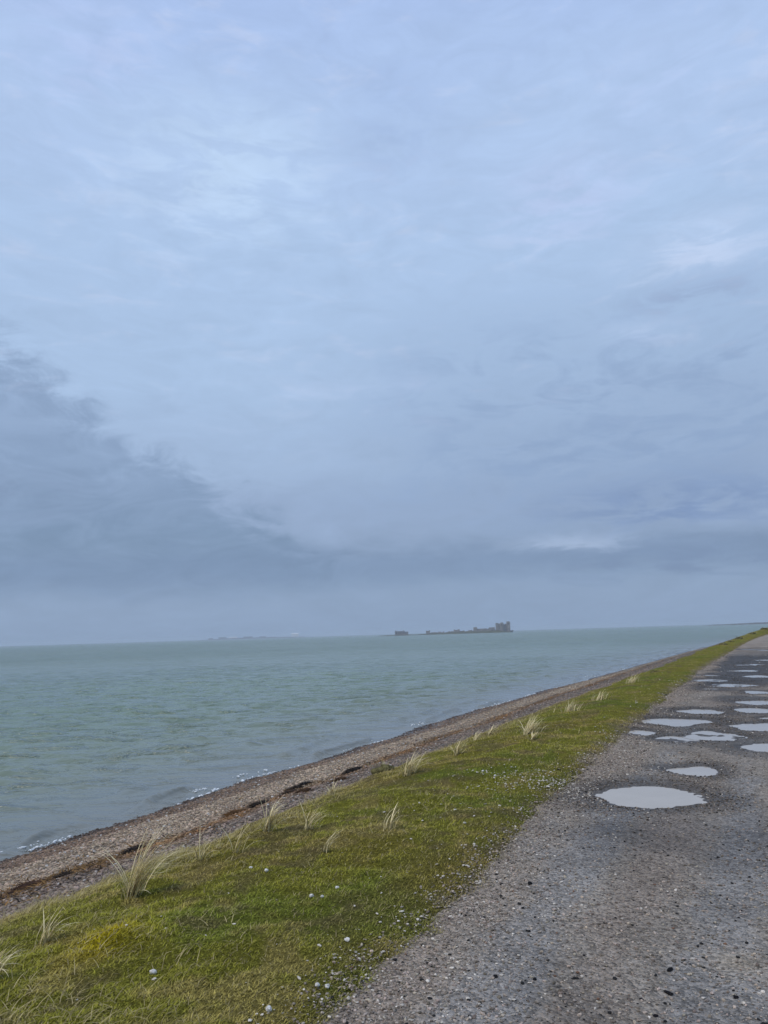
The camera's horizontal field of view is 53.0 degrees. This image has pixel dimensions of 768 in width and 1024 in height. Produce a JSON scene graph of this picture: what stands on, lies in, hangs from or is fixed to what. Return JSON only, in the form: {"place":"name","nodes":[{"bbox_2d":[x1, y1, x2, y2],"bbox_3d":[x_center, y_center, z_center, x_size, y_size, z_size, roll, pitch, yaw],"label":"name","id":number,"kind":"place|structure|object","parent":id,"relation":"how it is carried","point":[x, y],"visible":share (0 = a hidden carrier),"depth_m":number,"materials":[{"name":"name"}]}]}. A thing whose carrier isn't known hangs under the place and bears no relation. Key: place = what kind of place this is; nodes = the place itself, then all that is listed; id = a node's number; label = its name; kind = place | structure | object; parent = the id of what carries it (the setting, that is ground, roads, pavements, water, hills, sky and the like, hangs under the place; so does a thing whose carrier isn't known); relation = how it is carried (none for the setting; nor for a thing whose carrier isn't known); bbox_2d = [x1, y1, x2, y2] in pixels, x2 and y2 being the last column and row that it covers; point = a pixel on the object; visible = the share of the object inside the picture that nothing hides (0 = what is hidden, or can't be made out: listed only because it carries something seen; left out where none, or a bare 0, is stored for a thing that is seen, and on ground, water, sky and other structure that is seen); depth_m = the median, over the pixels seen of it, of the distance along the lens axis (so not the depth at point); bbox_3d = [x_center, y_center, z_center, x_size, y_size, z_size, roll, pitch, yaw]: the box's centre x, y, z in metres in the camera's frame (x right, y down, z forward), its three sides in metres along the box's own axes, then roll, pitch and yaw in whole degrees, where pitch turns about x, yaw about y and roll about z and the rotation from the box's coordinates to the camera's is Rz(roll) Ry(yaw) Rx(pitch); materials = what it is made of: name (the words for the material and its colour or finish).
{"place":"outdoors","nodes":[
{"label":"outdoors","id":0,"kind":"place"},
{"bbox_2d":[210,637,291,639],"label":"coastline","id":1,"kind":"structure","parent":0,"point":[251,638],"depth_m":3895.83,"materials":[{"name":"grey"}]},
{"bbox_2d":[291,633,298,636],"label":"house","id":2,"kind":"structure","parent":1,"relation":"on","point":[294,634],"depth_m":3927.83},
{"bbox_2d":[0,635,743,918],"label":"beach","id":3,"kind":"structure","parent":0,"point":[664,660],"depth_m":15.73,"materials":[{"name":"grey gravel"}]},
{"bbox_2d":[5,876,52,895],"bbox_3d":[-3.588,3.815,7.845,0.449,0.092,0.664,-6,-10,26],"label":"seaweed heap","id":4,"kind":"object","parent":3,"relation":"on","point":[27,884],"visible":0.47,"depth_m":7.81,"materials":[{"name":"brown plant"}]},
{"bbox_2d":[51,869,73,878],"bbox_3d":[-3.326,3.811,8.019,0.383,0.102,0.417,-6,-10,23],"label":"seaweed heap","id":5,"kind":"object","parent":3,"relation":"on","point":[62,873],"visible":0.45,"depth_m":8.02,"materials":[{"name":"black plant"}]},
{"bbox_2d":[118,844,149,854],"bbox_3d":[-2.977,4.067,9.229,0.456,0.109,0.572,1,-9,-14],"label":"seaweed heap","id":6,"kind":"object","parent":3,"relation":"on","point":[134,848],"visible":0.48,"depth_m":9.21,"materials":[{"name":"black plant"}]},
{"bbox_2d":[219,808,246,818],"bbox_3d":[-2.085,4.293,10.981,0.494,0.081,0.670,-7,-10,29],"label":"seaweed heap","id":7,"kind":"object","parent":3,"relation":"on","point":[231,812],"visible":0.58,"depth_m":10.91,"materials":[{"name":"brown plant"}]},
{"bbox_2d":[243,800,267,808],"bbox_3d":[-1.855,4.327,11.382,0.496,0.100,0.530,1,-9,-15],"label":"seaweed heap","id":8,"kind":"object","parent":3,"relation":"on","point":[253,805],"visible":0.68,"depth_m":11.30,"materials":[{"name":"black plant"}]},
{"bbox_2d":[277,788,298,796],"bbox_3d":[-1.550,4.572,12.510,0.465,0.089,0.665,-7,-10,30],"label":"seaweed heap","id":9,"kind":"object","parent":3,"relation":"on","point":[288,791],"visible":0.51,"depth_m":12.47,"materials":[{"name":"black plant"}]},
{"bbox_2d":[281,785,303,791],"bbox_3d":[-1.514,4.734,13.151,0.420,0.106,0.628,-7,-10,31],"label":"seaweed heap","id":10,"kind":"object","parent":3,"relation":"on","point":[296,786],"visible":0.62,"depth_m":13.14,"materials":[{"name":"black plant"}]},
{"bbox_2d":[291,787,313,793],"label":"seaweed heap","id":11,"kind":"object","parent":3,"relation":"on","point":[305,790],"visible":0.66,"depth_m":11.68,"materials":[{"name":"brown plant"}]},
{"bbox_2d":[295,781,312,785],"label":"seaweed heap","id":12,"kind":"object","parent":3,"relation":"on","point":[305,783],"visible":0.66,"depth_m":13.58,"materials":[{"name":"black plant"}]},
{"bbox_2d":[0,656,676,914],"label":"seaweed wrack","id":13,"kind":"object","parent":3,"relation":"on","point":[87,865],"visible":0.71,"depth_m":8.65,"materials":[{"name":"brown plant"}]},
{"bbox_2d":[330,776,347,781],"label":"seaweed heap","id":14,"kind":"object","parent":3,"relation":"on","point":[340,778],"visible":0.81,"depth_m":12.30,"materials":[{"name":"brown plant"}]},
{"bbox_2d":[341,766,362,774],"bbox_3d":[-0.517,4.604,13.710,0.515,0.105,0.825,-6,-10,26],"label":"seaweed heap","id":15,"kind":"object","parent":3,"relation":"on","point":[351,769],"visible":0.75,"depth_m":13.62,"materials":[{"name":"black plant"}]},
{"bbox_2d":[0,623,767,860],"bbox_3d":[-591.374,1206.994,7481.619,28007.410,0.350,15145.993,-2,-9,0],"label":"sea","id":16,"kind":"structure","parent":0,"point":[93,736],"depth_m":40.30,"materials":[{"name":"liquid"}]},
{"bbox_2d":[0,669,624,851],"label":"foam","id":17,"kind":"object","parent":16,"relation":"on","point":[69,836],"visible":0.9,"depth_m":16.42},
{"bbox_2d":[0,628,767,1023],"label":"grass verge","id":18,"kind":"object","parent":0,"point":[432,768],"depth_m":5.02,"materials":[{"name":"green plant"}]},
{"bbox_2d":[0,942,26,976],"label":"grass tuft","id":19,"kind":"object","parent":18,"relation":"on","point":[1,960],"visible":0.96,"depth_m":3.73,"materials":[{"name":"beige plant"}]},
{"bbox_2d":[31,903,77,946],"bbox_3d":[-1.850,2.291,4.260,0.313,0.196,0.221,-5,-10,20],"label":"grass tuft","id":20,"kind":"object","parent":18,"relation":"on","point":[44,937],"visible":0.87,"depth_m":4.25,"materials":[{"name":"beige plant"}]},
{"bbox_2d":[95,823,202,901],"bbox_3d":[-1.536,2.230,4.994,0.782,0.502,0.642,0,-9,-12],"label":"grass tuft","id":21,"kind":"object","parent":18,"relation":"on","point":[134,890],"visible":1,"depth_m":4.97,"materials":[{"name":"beige plant"}]},
{"bbox_2d":[149,969,156,974],"bbox_3d":[-1.093,2.177,3.646,0.034,0.026,0.026,4,-11,-33],"label":"white stone","id":22,"kind":"object","parent":18,"relation":"on","point":[153,971],"visible":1,"depth_m":3.64,"materials":[{"name":"white stone"}]},
{"bbox_2d":[184,833,229,862],"bbox_3d":[-1.364,2.499,5.782,0.359,0.249,0.373,-8,-11,34],"label":"grass tuft","id":23,"kind":"object","parent":18,"relation":"on","point":[201,855],"visible":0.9,"depth_m":5.79,"materials":[{"name":"beige plant"}]},
{"bbox_2d":[225,828,256,853],"bbox_3d":[-1.101,2.498,5.918,0.350,0.238,0.227,-4,-9,16],"label":"grass tuft","id":24,"kind":"object","parent":18,"relation":"on","point":[237,850],"visible":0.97,"depth_m":5.88,"materials":[{"name":"beige plant"}]},
{"bbox_2d":[266,1005,271,1011],"bbox_3d":[-0.482,2.087,3.237,0.026,0.024,0.029,-6,-10,27],"label":"white stone","id":25,"kind":"object","parent":18,"relation":"on","point":[268,1008],"visible":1,"depth_m":3.23,"materials":[{"name":"white stone"}]},
{"bbox_2d":[258,794,289,833],"bbox_3d":[-0.933,2.584,6.673,0.378,0.348,0.412,-7,-10,28],"label":"grass tuft","id":26,"kind":"object","parent":18,"relation":"on","point":[269,824],"visible":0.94,"depth_m":6.62,"materials":[{"name":"beige plant"}]},
{"bbox_2d":[300,803,325,830],"bbox_3d":[-0.556,2.619,6.627,0.311,0.242,0.330,0,-9,-14],"label":"grass tuft","id":27,"kind":"object","parent":18,"relation":"on","point":[307,826],"visible":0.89,"depth_m":6.62,"materials":[{"name":"beige plant"}]},
{"bbox_2d":[313,830,341,852],"bbox_3d":[-0.423,2.393,5.594,0.225,0.156,0.198,-5,-10,21],"label":"grass tuft","id":28,"kind":"object","parent":18,"relation":"on","point":[324,847],"visible":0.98,"depth_m":5.58,"materials":[{"name":"beige plant"}]},
{"bbox_2d":[368,760,394,773],"bbox_3d":[-0.037,3.417,10.321,0.455,0.195,0.414,-2,-9,0],"label":"hummock","id":29,"kind":"object","parent":18,"relation":"on","point":[383,766],"visible":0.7,"depth_m":10.26,"materials":[{"name":"green plant"}]},
{"bbox_2d":[382,803,406,828],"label":"grass tuft","id":30,"kind":"object","parent":18,"relation":"on","point":[390,824],"visible":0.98,"depth_m":6.11,"materials":[{"name":"beige plant"}]},
{"bbox_2d":[76,667,721,1023],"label":"shell fragments","id":31,"kind":"object","parent":18,"relation":"on","point":[427,981],"visible":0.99,"depth_m":4.58,"materials":[{"name":"stone"}]},
{"bbox_2d":[391,751,426,777],"bbox_3d":[0.379,2.919,9.007,0.495,0.317,0.581,-9,-11,37],"label":"grass tuft","id":32,"kind":"object","parent":18,"relation":"on","point":[410,769],"visible":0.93,"depth_m":8.97,"materials":[{"name":"beige plant"}]},
{"bbox_2d":[451,740,466,756],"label":"grass tuft","id":33,"kind":"object","parent":18,"relation":"on","point":[457,750],"visible":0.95,"depth_m":10.65,"materials":[{"name":"beige plant"}]},
{"bbox_2d":[465,730,481,740],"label":"grass tuft","id":34,"kind":"object","parent":18,"relation":"on","point":[475,737],"visible":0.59,"depth_m":12.30,"materials":[{"name":"beige plant"}]},
{"bbox_2d":[484,725,495,736],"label":"grass tuft","id":35,"kind":"object","parent":18,"relation":"on","point":[490,733],"visible":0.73,"depth_m":13.24,"materials":[{"name":"beige plant"}]},
{"bbox_2d":[521,732,538,740],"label":"grass tuft","id":36,"kind":"object","parent":18,"relation":"on","point":[532,735],"visible":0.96,"depth_m":11.07,"materials":[{"name":"beige plant"}]},
{"bbox_2d":[517,712,543,734],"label":"grass tuft","id":37,"kind":"object","parent":18,"relation":"on","point":[532,728],"visible":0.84,"depth_m":11.80,"materials":[{"name":"beige plant"}]},
{"bbox_2d":[548,702,587,711],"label":"grass tuft","id":38,"kind":"object","parent":18,"relation":"on","point":[569,708],"visible":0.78,"depth_m":14.94,"materials":[{"name":"beige plant"}]},
{"bbox_2d":[589,689,616,700],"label":"grass tuft","id":39,"kind":"object","parent":18,"relation":"on","point":[601,697],"visible":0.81,"depth_m":17.15,"materials":[{"name":"beige plant"}]},
{"bbox_2d":[626,673,639,683],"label":"grass tuft","id":40,"kind":"object","parent":18,"relation":"on","point":[633,681],"visible":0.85,"depth_m":21.78,"materials":[{"name":"beige plant"}]},
{"bbox_2d":[0,0,767,645],"label":"sky","id":41,"kind":"structure","parent":0,"point":[317,317],"materials":[{"name":"blue"}]},
{"bbox_2d":[384,630,507,635],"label":"island","id":42,"kind":"structure","parent":0,"point":[492,631],"depth_m":1168.50,"materials":[{"name":"grey"}]},
{"bbox_2d":[395,630,407,634],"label":"house row","id":43,"kind":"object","parent":42,"relation":"on","point":[403,632],"visible":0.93,"depth_m":1181.99,"materials":[{"name":"stone"}]},
{"bbox_2d":[426,629,473,633],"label":"ruined wall","id":44,"kind":"structure","parent":42,"relation":"on","point":[428,632],"depth_m":1182.20,"materials":[{"name":"stone"}]},
{"bbox_2d":[473,627,494,630],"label":"curtain wall","id":45,"kind":"structure","parent":42,"relation":"on","point":[484,629],"depth_m":1180.25,"materials":[{"name":"stone"}]},
{"bbox_2d":[495,621,512,631],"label":"ruined castle","id":46,"kind":"structure","parent":42,"relation":"on","point":[501,626],"depth_m":1179.86,"materials":[{"name":"stone"}]},
{"bbox_2d":[264,635,767,1023],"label":"road","id":47,"kind":"structure","parent":0,"point":[759,646],"depth_m":4.46,"materials":[{"name":"grey gravel"}]},
{"bbox_2d":[628,730,654,735],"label":"puddle","id":48,"kind":"object","parent":47,"relation":"on","point":[644,733],"visible":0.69,"depth_m":11.84,"materials":[{"name":"liquid"}]},
{"bbox_2d":[595,786,707,808],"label":"puddle","id":49,"kind":"object","parent":47,"relation":"on","point":[651,797],"visible":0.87,"depth_m":7.34,"materials":[{"name":"liquid"}]},
{"bbox_2d":[663,990,673,995],"bbox_3d":[1.263,2.136,3.422,0.021,0.016,0.052,3,-10,-25],"label":"black stone","id":50,"kind":"object","parent":47,"relation":"on","point":[668,992],"visible":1,"depth_m":3.41,"materials":[{"name":"black stone"}]},
{"bbox_2d":[655,736,697,742],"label":"puddle","id":51,"kind":"object","parent":47,"relation":"on","point":[675,737],"visible":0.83,"depth_m":11.14,"materials":[{"name":"liquid"}]},
{"bbox_2d":[642,718,712,726],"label":"puddle","id":52,"kind":"object","parent":47,"relation":"on","point":[678,722],"visible":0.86,"depth_m":13.00,"materials":[{"name":"liquid"}]},
{"bbox_2d":[666,766,717,775],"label":"puddle","id":53,"kind":"object","parent":47,"relation":"on","point":[701,771],"visible":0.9,"depth_m":8.60,"materials":[{"name":"liquid"}]},
{"bbox_2d":[676,709,723,713],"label":"puddle","id":54,"kind":"object","parent":47,"relation":"on","point":[696,711],"visible":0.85,"depth_m":14.41,"materials":[{"name":"liquid"}]},
{"bbox_2d":[692,679,725,680],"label":"puddle","id":55,"kind":"object","parent":47,"relation":"on","point":[709,680],"visible":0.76,"depth_m":22.45,"materials":[{"name":"liquid"}]},
{"bbox_2d":[683,731,747,740],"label":"puddle","id":56,"kind":"object","parent":47,"relation":"on","point":[726,736],"visible":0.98,"depth_m":11.16,"materials":[{"name":"liquid"}]},
{"bbox_2d":[712,684,757,686],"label":"puddle","id":57,"kind":"object","parent":47,"relation":"on","point":[733,685],"visible":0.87,"depth_m":20.16,"materials":[{"name":"liquid"}]},
{"bbox_2d":[734,670,754,671],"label":"puddle","id":58,"kind":"object","parent":47,"relation":"on","point":[745,670],"visible":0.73,"depth_m":26.37,"materials":[{"name":"liquid"}]},
{"bbox_2d":[728,723,767,730],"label":"puddle","id":59,"kind":"object","parent":47,"relation":"on","point":[758,727],"visible":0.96,"depth_m":12.10,"materials":[{"name":"liquid"}]},
{"bbox_2d":[734,708,767,712],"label":"puddle","id":60,"kind":"object","parent":47,"relation":"on","point":[752,710],"visible":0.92,"depth_m":14.37,"materials":[{"name":"liquid"}]},
{"bbox_2d":[736,701,767,704],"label":"puddle","id":61,"kind":"object","parent":47,"relation":"on","point":[756,702],"visible":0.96,"depth_m":15.75,"materials":[{"name":"liquid"}]},
{"bbox_2d":[741,744,767,751],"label":"puddle","id":62,"kind":"object","parent":47,"relation":"on","point":[759,747],"visible":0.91,"depth_m":10.08,"materials":[{"name":"liquid"}]},
{"bbox_2d":[743,675,767,677],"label":"puddle","id":63,"kind":"object","parent":47,"relation":"on","point":[757,676],"visible":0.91,"depth_m":23.40,"materials":[{"name":"liquid"}]},
{"bbox_2d":[745,691,767,693],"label":"puddle","id":64,"kind":"object","parent":47,"relation":"on","point":[756,692],"visible":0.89,"depth_m":18.02,"materials":[{"name":"liquid"}]},
{"bbox_2d":[706,622,767,625],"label":"spit","id":65,"kind":"structure","parent":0,"point":[742,623],"depth_m":1457.97,"materials":[{"name":"grey"}]}
]}

